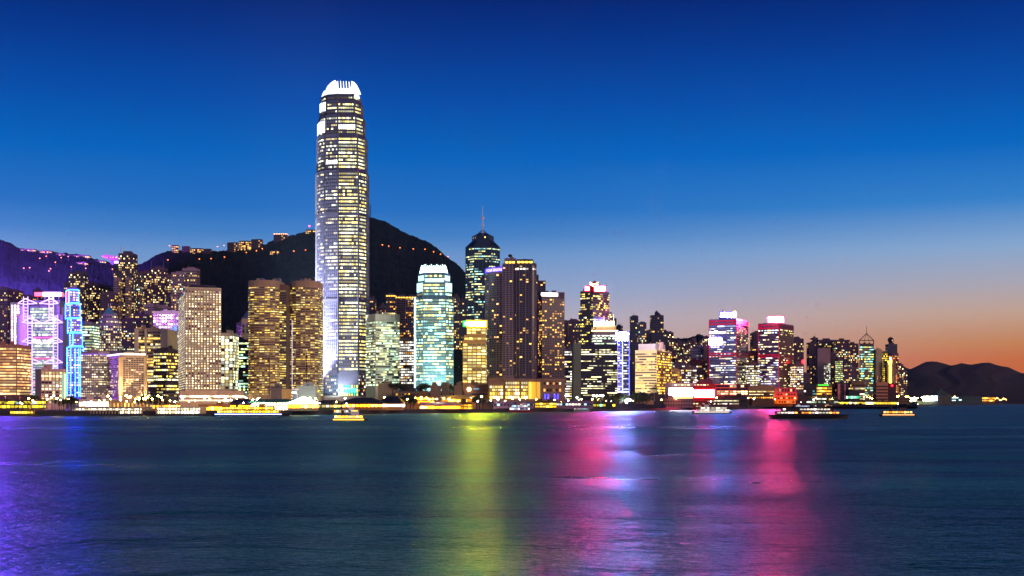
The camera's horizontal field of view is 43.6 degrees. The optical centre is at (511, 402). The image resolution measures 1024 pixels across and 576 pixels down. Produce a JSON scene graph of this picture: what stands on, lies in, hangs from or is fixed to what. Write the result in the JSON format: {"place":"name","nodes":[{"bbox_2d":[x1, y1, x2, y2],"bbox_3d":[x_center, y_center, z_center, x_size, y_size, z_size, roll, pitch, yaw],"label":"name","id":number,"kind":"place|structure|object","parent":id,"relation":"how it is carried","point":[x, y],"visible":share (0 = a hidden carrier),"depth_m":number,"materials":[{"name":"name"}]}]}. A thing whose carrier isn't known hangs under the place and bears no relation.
{"place":"outdoors","nodes":[
{"label":"outdoors","id":0,"kind":"place"},
{"bbox_2d":[10,292,68,397],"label":"truss office tower","id":1,"kind":"structure","parent":0,"point":[39,327],"depth_m":1503.40,"materials":[{"name":"purple glass"}]},
{"bbox_2d":[0,217,916,407],"bbox_3d":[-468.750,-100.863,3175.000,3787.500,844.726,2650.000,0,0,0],"label":"hill","id":2,"kind":"structure","parent":0,"point":[397,263],"depth_m":3308.94,"materials":[{"name":"plant"}]},
{"bbox_2d":[0,286,12,343],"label":"apartment tower","id":3,"kind":"structure","parent":2,"relation":"on","point":[6,296],"depth_m":2300.00,"materials":[{"name":"purple concrete"}]},
{"bbox_2d":[69,271,88,322],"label":"apartment tower","id":4,"kind":"structure","parent":2,"relation":"on","point":[79,280],"depth_m":2300.00,"materials":[{"name":"brown glass"}]},
{"bbox_2d":[89,282,103,323],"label":"apartment tower","id":5,"kind":"structure","parent":2,"relation":"on","point":[96,289],"depth_m":2350.00,"materials":[{"name":"black glass"}]},
{"bbox_2d":[100,291,118,318],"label":"apartment tower","id":6,"kind":"structure","parent":2,"relation":"on","point":[109,297],"depth_m":2200.00,"materials":[{"name":"brown glass"}]},
{"bbox_2d":[114,277,122,318],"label":"apartment tower","id":7,"kind":"structure","parent":2,"relation":"on","point":[118,285],"depth_m":2256.31,"materials":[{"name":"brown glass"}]},
{"bbox_2d":[114,250,137,317],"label":"twin masted flats","id":8,"kind":"structure","parent":2,"relation":"on","point":[126,265],"depth_m":2280.00,"materials":[{"name":"brown glass"}]},
{"bbox_2d":[119,318,137,352],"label":"apartment tower","id":9,"kind":"structure","parent":2,"relation":"on","point":[129,325],"depth_m":1980.00,"materials":[{"name":"black glass"}]},
{"bbox_2d":[125,277,131,317],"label":"apartment tower","id":10,"kind":"structure","parent":2,"relation":"on","point":[128,297],"depth_m":2260.00,"materials":[{"name":"brown concrete"}]},
{"bbox_2d":[137,272,143,313],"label":"apartment tower","id":11,"kind":"structure","parent":2,"relation":"on","point":[140,292],"depth_m":2304.23,"materials":[{"name":"brown concrete"}]},
{"bbox_2d":[140,270,151,303],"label":"apartment tower","id":12,"kind":"structure","parent":2,"relation":"on","point":[147,286],"depth_m":2350.00,"materials":[{"name":"brown concrete"}]},
{"bbox_2d":[150,260,167,304],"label":"apartment tower","id":13,"kind":"structure","parent":2,"relation":"on","point":[159,273],"depth_m":2360.00,"materials":[{"name":"brown concrete"}]},
{"bbox_2d":[171,271,186,310],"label":"apartment tower","id":14,"kind":"structure","parent":2,"relation":"on","point":[178,280],"depth_m":2300.00,"materials":[{"name":"brown concrete"}]},
{"bbox_2d":[182,267,199,286],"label":"apartment tower","id":15,"kind":"structure","parent":2,"relation":"on","point":[193,275],"depth_m":2400.00,"materials":[{"name":"grey concrete"}]},
{"bbox_2d":[180,391,246,406],"bbox_3d":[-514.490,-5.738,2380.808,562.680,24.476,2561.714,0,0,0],"label":"post office block","id":16,"kind":"structure","parent":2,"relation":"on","point":[200,396],"depth_m":1104.56,"materials":[{"name":"white concrete"}]},
{"bbox_2d":[386,293,396,313],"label":"apartment tower","id":17,"kind":"structure","parent":2,"relation":"on","point":[391,303],"depth_m":2100.00,"materials":[{"name":"concrete"}]},
{"bbox_2d":[397,294,405,337],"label":"apartment tower","id":18,"kind":"structure","parent":2,"relation":"on","point":[401,305],"depth_m":2160.00,"materials":[{"name":"black concrete"}]},
{"bbox_2d":[406,295,416,337],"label":"apartment tower","id":19,"kind":"structure","parent":2,"relation":"on","point":[410,316],"depth_m":2080.00,"materials":[{"name":"brown concrete"}]},
{"bbox_2d":[453,294,459,349],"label":"dark flats tower","id":20,"kind":"structure","parent":2,"relation":"on","point":[456,297],"depth_m":2300.00,"materials":[{"name":"black glass"}]},
{"bbox_2d":[459,298,465,349],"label":"dark flats tower","id":21,"kind":"structure","parent":2,"relation":"on","point":[462,331],"depth_m":2200.00,"materials":[{"name":"black concrete"}]},
{"bbox_2d":[568,318,578,347],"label":"apartment tower","id":22,"kind":"structure","parent":2,"relation":"on","point":[573,330],"depth_m":2500.00,"materials":[{"name":"black concrete"}]},
{"bbox_2d":[579,281,611,343],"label":"red topped tower","id":23,"kind":"structure","parent":2,"relation":"on","point":[594,301],"depth_m":1909.73,"materials":[{"name":"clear glass"}]},
{"bbox_2d":[630,315,637,391],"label":"apartment tower","id":24,"kind":"structure","parent":2,"relation":"on","point":[633,333],"depth_m":2300.00,"materials":[{"name":"black concrete"}]},
{"bbox_2d":[650,310,663,344],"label":"domed tower","id":25,"kind":"structure","parent":2,"relation":"on","point":[656,327],"depth_m":2350.00,"materials":[{"name":"black glass"}]},
{"bbox_2d":[680,363,696,401],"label":"building","id":26,"kind":"structure","parent":2,"relation":"on","point":[689,374],"depth_m":1960.00,"materials":[{"name":"grey glass"}]},
{"bbox_2d":[687,358,706,382],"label":"building","id":27,"kind":"structure","parent":2,"relation":"on","point":[700,365],"depth_m":2020.00,"materials":[{"name":"black glass"}]},
{"bbox_2d":[709,311,748,383],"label":"red framed tower","id":28,"kind":"structure","parent":2,"relation":"on","point":[728,348],"depth_m":1971.67,"materials":[{"name":"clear glass"}]},
{"bbox_2d":[715,384,748,400],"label":"red podium","id":29,"kind":"object","parent":2,"relation":"on","point":[722,390],"visible":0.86,"depth_m":1902.00,"materials":[{"name":"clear glass"}]},
{"bbox_2d":[746,360,759,385],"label":"building","id":30,"kind":"structure","parent":2,"relation":"on","point":[752,373],"depth_m":1990.00,"materials":[{"name":"grey glass"}]},
{"bbox_2d":[758,316,793,387],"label":"red framed tower","id":31,"kind":"structure","parent":2,"relation":"on","point":[775,347],"depth_m":2030.69,"materials":[{"name":"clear glass"}]},
{"bbox_2d":[773,388,796,403],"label":"orange terraces","id":32,"kind":"object","parent":2,"relation":"on","point":[785,396],"visible":0.93,"depth_m":1937.40,"materials":[{"name":"red"}]},
{"bbox_2d":[790,362,802,394],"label":"building","id":33,"kind":"structure","parent":2,"relation":"on","point":[796,375],"depth_m":2020.00,"materials":[{"name":"brown glass"}]},
{"bbox_2d":[794,337,803,362],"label":"building","id":34,"kind":"structure","parent":2,"relation":"on","point":[798,349],"depth_m":2250.00,"materials":[{"name":"brown glass"}]},
{"bbox_2d":[807,341,818,383],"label":"apartment tower","id":35,"kind":"structure","parent":2,"relation":"on","point":[812,346],"depth_m":3000.00,"materials":[{"name":"black concrete"}]},
{"bbox_2d":[815,348,829,383],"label":"blank slab block","id":36,"kind":"structure","parent":2,"relation":"on","point":[822,365],"depth_m":2750.00,"materials":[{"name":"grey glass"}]},
{"bbox_2d":[833,338,849,366],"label":"apartment tower","id":37,"kind":"structure","parent":2,"relation":"on","point":[841,347],"depth_m":2950.00,"materials":[{"name":"black concrete"}]},
{"bbox_2d":[835,381,848,400],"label":"waterfront block","id":38,"kind":"structure","parent":2,"relation":"on","point":[841,388],"depth_m":2450.00,"materials":[{"name":"brown glass"}]},
{"bbox_2d":[843,366,856,382],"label":"apartment tower","id":39,"kind":"structure","parent":2,"relation":"on","point":[849,373],"depth_m":2700.00,"materials":[{"name":"black concrete"}]},
{"bbox_2d":[850,342,858,380],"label":"apartment tower","id":40,"kind":"structure","parent":2,"relation":"on","point":[854,354],"depth_m":2980.00,"materials":[{"name":"black concrete"}]},
{"bbox_2d":[873,377,887,400],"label":"waterfront block","id":41,"kind":"structure","parent":2,"relation":"on","point":[880,390],"depth_m":2600.00,"materials":[{"name":"brown concrete"}]},
{"bbox_2d":[0,404,1023,575],"bbox_3d":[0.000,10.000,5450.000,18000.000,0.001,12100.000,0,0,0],"label":"water","id":42,"kind":"structure","parent":0,"point":[932,491],"depth_m":138.58,"materials":[{"name":"liquid"}]},
{"bbox_2d":[70,407,151,415],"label":"ferry pier","id":43,"kind":"structure","parent":42,"relation":"in","point":[131,411],"depth_m":929.42,"materials":[{"name":"beige concrete"}]},
{"bbox_2d":[153,407,208,415],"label":"ferry pier","id":44,"kind":"structure","parent":42,"relation":"in","point":[181,411],"depth_m":924.70,"materials":[{"name":"white concrete"}]},
{"bbox_2d":[212,399,289,415],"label":"ferry","id":45,"kind":"object","parent":42,"relation":"on","point":[262,410],"visible":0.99,"depth_m":896.76,"materials":[{"name":"yellow metal"}]},
{"bbox_2d":[249,399,293,414],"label":"ferry pier","id":46,"kind":"structure","parent":42,"relation":"in","point":[280,404],"depth_m":994.00,"materials":[{"name":"white glass"}]},
{"bbox_2d":[332,405,367,419],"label":"boat","id":47,"kind":"object","parent":42,"relation":"on","point":[354,415],"visible":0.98,"depth_m":698.40,"materials":[{"name":"yellow metal"}]},
{"bbox_2d":[692,401,732,412],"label":"ferry","id":48,"kind":"object","parent":42,"relation":"on","point":[708,409],"visible":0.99,"depth_m":1147.12,"materials":[{"name":"white metal"}]},
{"bbox_2d":[769,399,848,418],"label":"ferry","id":49,"kind":"object","parent":42,"relation":"on","point":[819,411],"visible":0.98,"depth_m":756.76,"materials":[{"name":"black metal"}]},
{"bbox_2d":[0,403,1023,415],"bbox_3d":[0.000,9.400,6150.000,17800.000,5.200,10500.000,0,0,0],"label":"ground","id":50,"kind":"structure","parent":0,"point":[210,413],"depth_m":1166.67,"materials":[{"name":"concrete"}]},
{"bbox_2d":[0,341,30,398],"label":"louvred office","id":51,"kind":"structure","parent":50,"relation":"on","point":[15,369],"depth_m":1150.00,"materials":[{"name":"brown glass"}]},
{"bbox_2d":[0,395,45,410],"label":"pavilion","id":52,"kind":"structure","parent":50,"relation":"on","point":[39,405],"depth_m":985.00,"materials":[{"name":"yellow glass"}]},
{"bbox_2d":[35,364,65,409],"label":"city hall block","id":53,"kind":"structure","parent":50,"relation":"on","point":[50,382],"depth_m":1116.50,"materials":[{"name":"beige glass"}]},
{"bbox_2d":[65,286,83,407],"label":"neon edged tower","id":54,"kind":"structure","parent":50,"relation":"on","point":[75,348],"depth_m":1423.22,"materials":[{"name":"blue glass"}]},
{"bbox_2d":[82,313,99,350],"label":"banded tower","id":55,"kind":"structure","parent":50,"relation":"on","point":[91,334],"depth_m":1700.00,"materials":[{"name":"grey glass"}]},
{"bbox_2d":[81,348,108,398],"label":"curtained hotel block","id":56,"kind":"structure","parent":50,"relation":"on","point":[94,371],"depth_m":1234.70,"materials":[{"name":"purple glass"}]},
{"bbox_2d":[79,394,115,406],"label":"ground floor block","id":57,"kind":"structure","parent":50,"relation":"on","point":[96,402],"depth_m":1150.00,"materials":[{"name":"white glass"}]},
{"bbox_2d":[98,303,121,354],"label":"pyramid topped tower","id":58,"kind":"structure","parent":50,"relation":"on","point":[110,332],"depth_m":1784.14,"materials":[{"name":"purple glass"}]},
{"bbox_2d":[107,352,146,399],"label":"white crowned hotel","id":59,"kind":"structure","parent":50,"relation":"on","point":[127,373],"depth_m":1187.85,"materials":[{"name":"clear glass"}]},
{"bbox_2d":[109,396,151,408],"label":"hotel forecourt","id":60,"kind":"structure","parent":50,"relation":"on","point":[121,403],"depth_m":1130.00,"materials":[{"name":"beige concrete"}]},
{"bbox_2d":[134,325,177,396],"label":"slab sided office","id":61,"kind":"structure","parent":50,"relation":"on","point":[147,341],"depth_m":1421.96,"materials":[{"name":"brown glass"}]},
{"bbox_2d":[148,346,177,402],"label":"dark bronze block","id":62,"kind":"structure","parent":50,"relation":"on","point":[165,371],"depth_m":1255.58,"materials":[{"name":"black glass"}]},
{"bbox_2d":[153,309,178,402],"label":"white grid tower","id":63,"kind":"structure","parent":50,"relation":"on","point":[166,319],"depth_m":1700.00,"materials":[{"name":"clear glass"}]},
{"bbox_2d":[176,285,220,402],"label":"porthole tower","id":64,"kind":"structure","parent":50,"relation":"on","point":[199,337],"depth_m":1356.57,"materials":[{"name":"beige glass"}]},
{"bbox_2d":[221,330,238,390],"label":"white column tower","id":65,"kind":"structure","parent":50,"relation":"on","point":[229,360],"depth_m":1500.00,"materials":[{"name":"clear glass"}]},
{"bbox_2d":[239,337,247,398],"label":"black glass block","id":66,"kind":"structure","parent":50,"relation":"on","point":[243,364],"depth_m":1600.00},
{"bbox_2d":[248,278,289,400],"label":"lobed office tower","id":67,"kind":"structure","parent":50,"relation":"on","point":[268,334],"depth_m":1452.70,"materials":[{"name":"brown glass"}]},
{"bbox_2d":[286,396,320,410],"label":"ferry pier","id":68,"kind":"structure","parent":50,"relation":"on","point":[303,403],"depth_m":985.00,"materials":[{"name":"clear glass"}]},
{"bbox_2d":[288,278,322,400],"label":"lobed office tower","id":69,"kind":"structure","parent":50,"relation":"on","point":[306,330],"depth_m":1481.79,"materials":[{"name":"brown glass"}]},
{"bbox_2d":[297,382,320,401],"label":"pale billboard hall","id":70,"kind":"structure","parent":50,"relation":"on","point":[310,389],"depth_m":1200.00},
{"bbox_2d":[318,400,345,409],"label":"black roofed pier","id":71,"kind":"structure","parent":50,"relation":"on","point":[328,405],"depth_m":1040.00,"materials":[{"name":"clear glass"}]},
{"bbox_2d":[315,80,368,401],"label":"supertall tower","id":72,"kind":"structure","parent":50,"relation":"on","point":[342,225],"depth_m":1601.22,"materials":[{"name":"grey glass"}]},
{"bbox_2d":[342,398,384,409],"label":"black roofed pier","id":73,"kind":"structure","parent":50,"relation":"on","point":[366,404],"depth_m":1060.00,"materials":[{"name":"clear glass"}]},
{"bbox_2d":[366,311,399,398],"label":"pale banded tower","id":74,"kind":"structure","parent":50,"relation":"on","point":[382,346],"depth_m":1568.86,"materials":[{"name":"grey glass"}]},
{"bbox_2d":[378,379,397,399],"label":"glass lantern hall","id":75,"kind":"structure","parent":50,"relation":"on","point":[384,389],"depth_m":1400.00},
{"bbox_2d":[381,396,405,409],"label":"black roofed pier","id":76,"kind":"structure","parent":50,"relation":"on","point":[394,403],"depth_m":1075.00,"materials":[{"name":"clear glass"}]},
{"bbox_2d":[400,336,414,390],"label":"crowded window block","id":77,"kind":"structure","parent":50,"relation":"on","point":[406,360],"depth_m":1650.00,"materials":[{"name":"grey glass"}]},
{"bbox_2d":[414,264,453,390],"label":"crowned glass tower","id":78,"kind":"structure","parent":50,"relation":"on","point":[434,330],"depth_m":1500.00,"materials":[{"name":"teal"}]},
{"bbox_2d":[419,402,461,409],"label":"mauve roofed terminal","id":79,"kind":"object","parent":50,"relation":"on","point":[444,405],"visible":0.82,"depth_m":1140.00,"materials":[{"name":"yellow concrete"}]},
{"bbox_2d":[395,389,491,407],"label":"terrace mall","id":80,"kind":"structure","parent":50,"relation":"on","point":[399,394],"depth_m":1380.00,"materials":[{"name":"brown glass"}]},
{"bbox_2d":[453,349,462,390],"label":"netted tower","id":81,"kind":"structure","parent":50,"relation":"on","point":[458,366],"depth_m":1620.00,"materials":[{"name":"black glass"}]},
{"bbox_2d":[440,395,476,408],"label":"sand roofed hall","id":82,"kind":"structure","parent":50,"relation":"on","point":[458,398],"depth_m":1290.00,"materials":[{"name":"yellow glass"}]},
{"bbox_2d":[463,320,486,390],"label":"gold lit tower","id":83,"kind":"structure","parent":50,"relation":"on","point":[474,354],"depth_m":1450.00,"materials":[{"name":"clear glass"}]},
{"bbox_2d":[464,379,488,407],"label":"building","id":84,"kind":"structure","parent":50,"relation":"on","point":[474,388],"depth_m":1376.00,"materials":[{"name":"brown"}]},
{"bbox_2d":[465,205,499,334],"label":"spired glass tower","id":85,"kind":"structure","parent":50,"relation":"on","point":[482,251],"depth_m":1750.00,"materials":[{"name":"glass"}]},
{"bbox_2d":[485,266,501,407],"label":"curved hotel wing","id":86,"kind":"structure","parent":50,"relation":"on","point":[493,296],"depth_m":1505.73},
{"bbox_2d":[502,254,515,378],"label":"hotel centre tower","id":87,"kind":"structure","parent":50,"relation":"on","point":[508,318],"depth_m":1496.00,"materials":[{"name":"brown glass"}]},
{"bbox_2d":[492,401,534,408],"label":"violet roofed terminal","id":88,"kind":"object","parent":50,"relation":"on","point":[502,404],"visible":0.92,"depth_m":1240.00,"materials":[{"name":"purple concrete"}]},
{"bbox_2d":[515,259,536,407],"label":"hotel east tower","id":89,"kind":"structure","parent":50,"relation":"on","point":[526,318],"depth_m":1492.00,"materials":[{"name":"brown glass"}]},
{"bbox_2d":[538,291,564,378],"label":"white signed tower","id":90,"kind":"structure","parent":50,"relation":"on","point":[551,335],"depth_m":1514.30,"materials":[{"name":"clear glass"}]},
{"bbox_2d":[565,344,571,400],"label":"ribboned back block","id":91,"kind":"structure","parent":50,"relation":"on","point":[568,371],"depth_m":1750.00,"materials":[{"name":"black glass"}]},
{"bbox_2d":[556,401,594,408],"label":"violet roofed terminal","id":92,"kind":"object","parent":50,"relation":"on","point":[575,404],"visible":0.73,"depth_m":1300.00,"materials":[{"name":"purple concrete"}]},
{"bbox_2d":[572,342,617,403],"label":"office building","id":93,"kind":"structure","parent":50,"relation":"on","point":[594,369],"depth_m":1620.00,"materials":[{"name":"black glass"}]},
{"bbox_2d":[591,314,617,343],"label":"white crowned office","id":94,"kind":"structure","parent":50,"relation":"on","point":[603,332],"depth_m":1800.00,"materials":[{"name":"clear glass"}]},
{"bbox_2d":[615,323,629,403],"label":"blue neon tower","id":95,"kind":"structure","parent":50,"relation":"on","point":[622,339],"depth_m":1639.85,"materials":[{"name":"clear glass"}]},
{"bbox_2d":[635,342,671,394],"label":"cream corner block","id":96,"kind":"structure","parent":50,"relation":"on","point":[653,368],"depth_m":1649.19,"materials":[{"name":"beige glass"}]},
{"bbox_2d":[664,395,692,407],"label":"brown pier block","id":97,"kind":"structure","parent":50,"relation":"on","point":[670,401],"depth_m":1590.00,"materials":[{"name":"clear glass"}]},
{"bbox_2d":[665,379,720,408],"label":"red sign pier","id":98,"kind":"structure","parent":50,"relation":"on","point":[703,390],"depth_m":1595.50,"materials":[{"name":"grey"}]},
{"bbox_2d":[707,395,738,406],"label":"banded pier hall","id":99,"kind":"structure","parent":50,"relation":"on","point":[728,401],"depth_m":1640.00,"materials":[{"name":"brown glass"}]},
{"bbox_2d":[749,392,772,405],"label":"building","id":100,"kind":"structure","parent":50,"relation":"on","point":[766,399],"depth_m":1900.00,"materials":[{"name":"brown concrete"}]},
{"bbox_2d":[748,380,773,405],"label":"sand terrace block","id":101,"kind":"structure","parent":50,"relation":"on","point":[759,389],"depth_m":1940.00,"materials":[{"name":"brown glass"}]},
{"bbox_2d":[806,394,837,405],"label":"quay hall","id":102,"kind":"structure","parent":50,"relation":"on","point":[825,400],"depth_m":2100.00,"materials":[{"name":"grey glass"}]},
{"bbox_2d":[859,326,873,400],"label":"pyramid framed tower","id":103,"kind":"structure","parent":50,"relation":"on","point":[866,363],"depth_m":2804.40,"materials":[{"name":"teal glass"}]},
{"bbox_2d":[838,399,898,405],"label":"long gold terminal","id":104,"kind":"object","parent":50,"relation":"on","point":[882,402],"visible":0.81,"depth_m":2350.00,"materials":[{"name":"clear glass"}]},
{"bbox_2d":[874,348,881,381],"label":"beige slim block","id":105,"kind":"structure","parent":50,"relation":"on","point":[877,362],"depth_m":2800.00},
{"bbox_2d":[885,357,895,382],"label":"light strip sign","id":106,"kind":"object","parent":50,"relation":"on","point":[890,371],"visible":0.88,"depth_m":2783.20,"materials":[{"name":"yellow"}]},
{"bbox_2d":[951,395,981,403],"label":"long shed","id":107,"kind":"structure","parent":50,"relation":"on","point":[968,399],"depth_m":4600.00,"materials":[{"name":"grey"}]},
{"bbox_2d":[0,0,1023,372],"label":"sky","id":108,"kind":"structure","parent":0,"point":[837,169],"materials":[{"name":"blue"}]},
{"bbox_2d":[488,378,565,400],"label":"hotel podium","id":109,"kind":"object","parent":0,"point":[502,389],"visible":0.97,"depth_m":1361.00,"materials":[{"name":"yellow glass"}]},
{"bbox_2d":[903,361,1023,402],"bbox_3d":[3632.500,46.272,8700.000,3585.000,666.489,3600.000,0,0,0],"label":"distant mountain","id":110,"kind":"structure","parent":0,"point":[997,382],"depth_m":7935.65,"materials":[{"name":"stone"}]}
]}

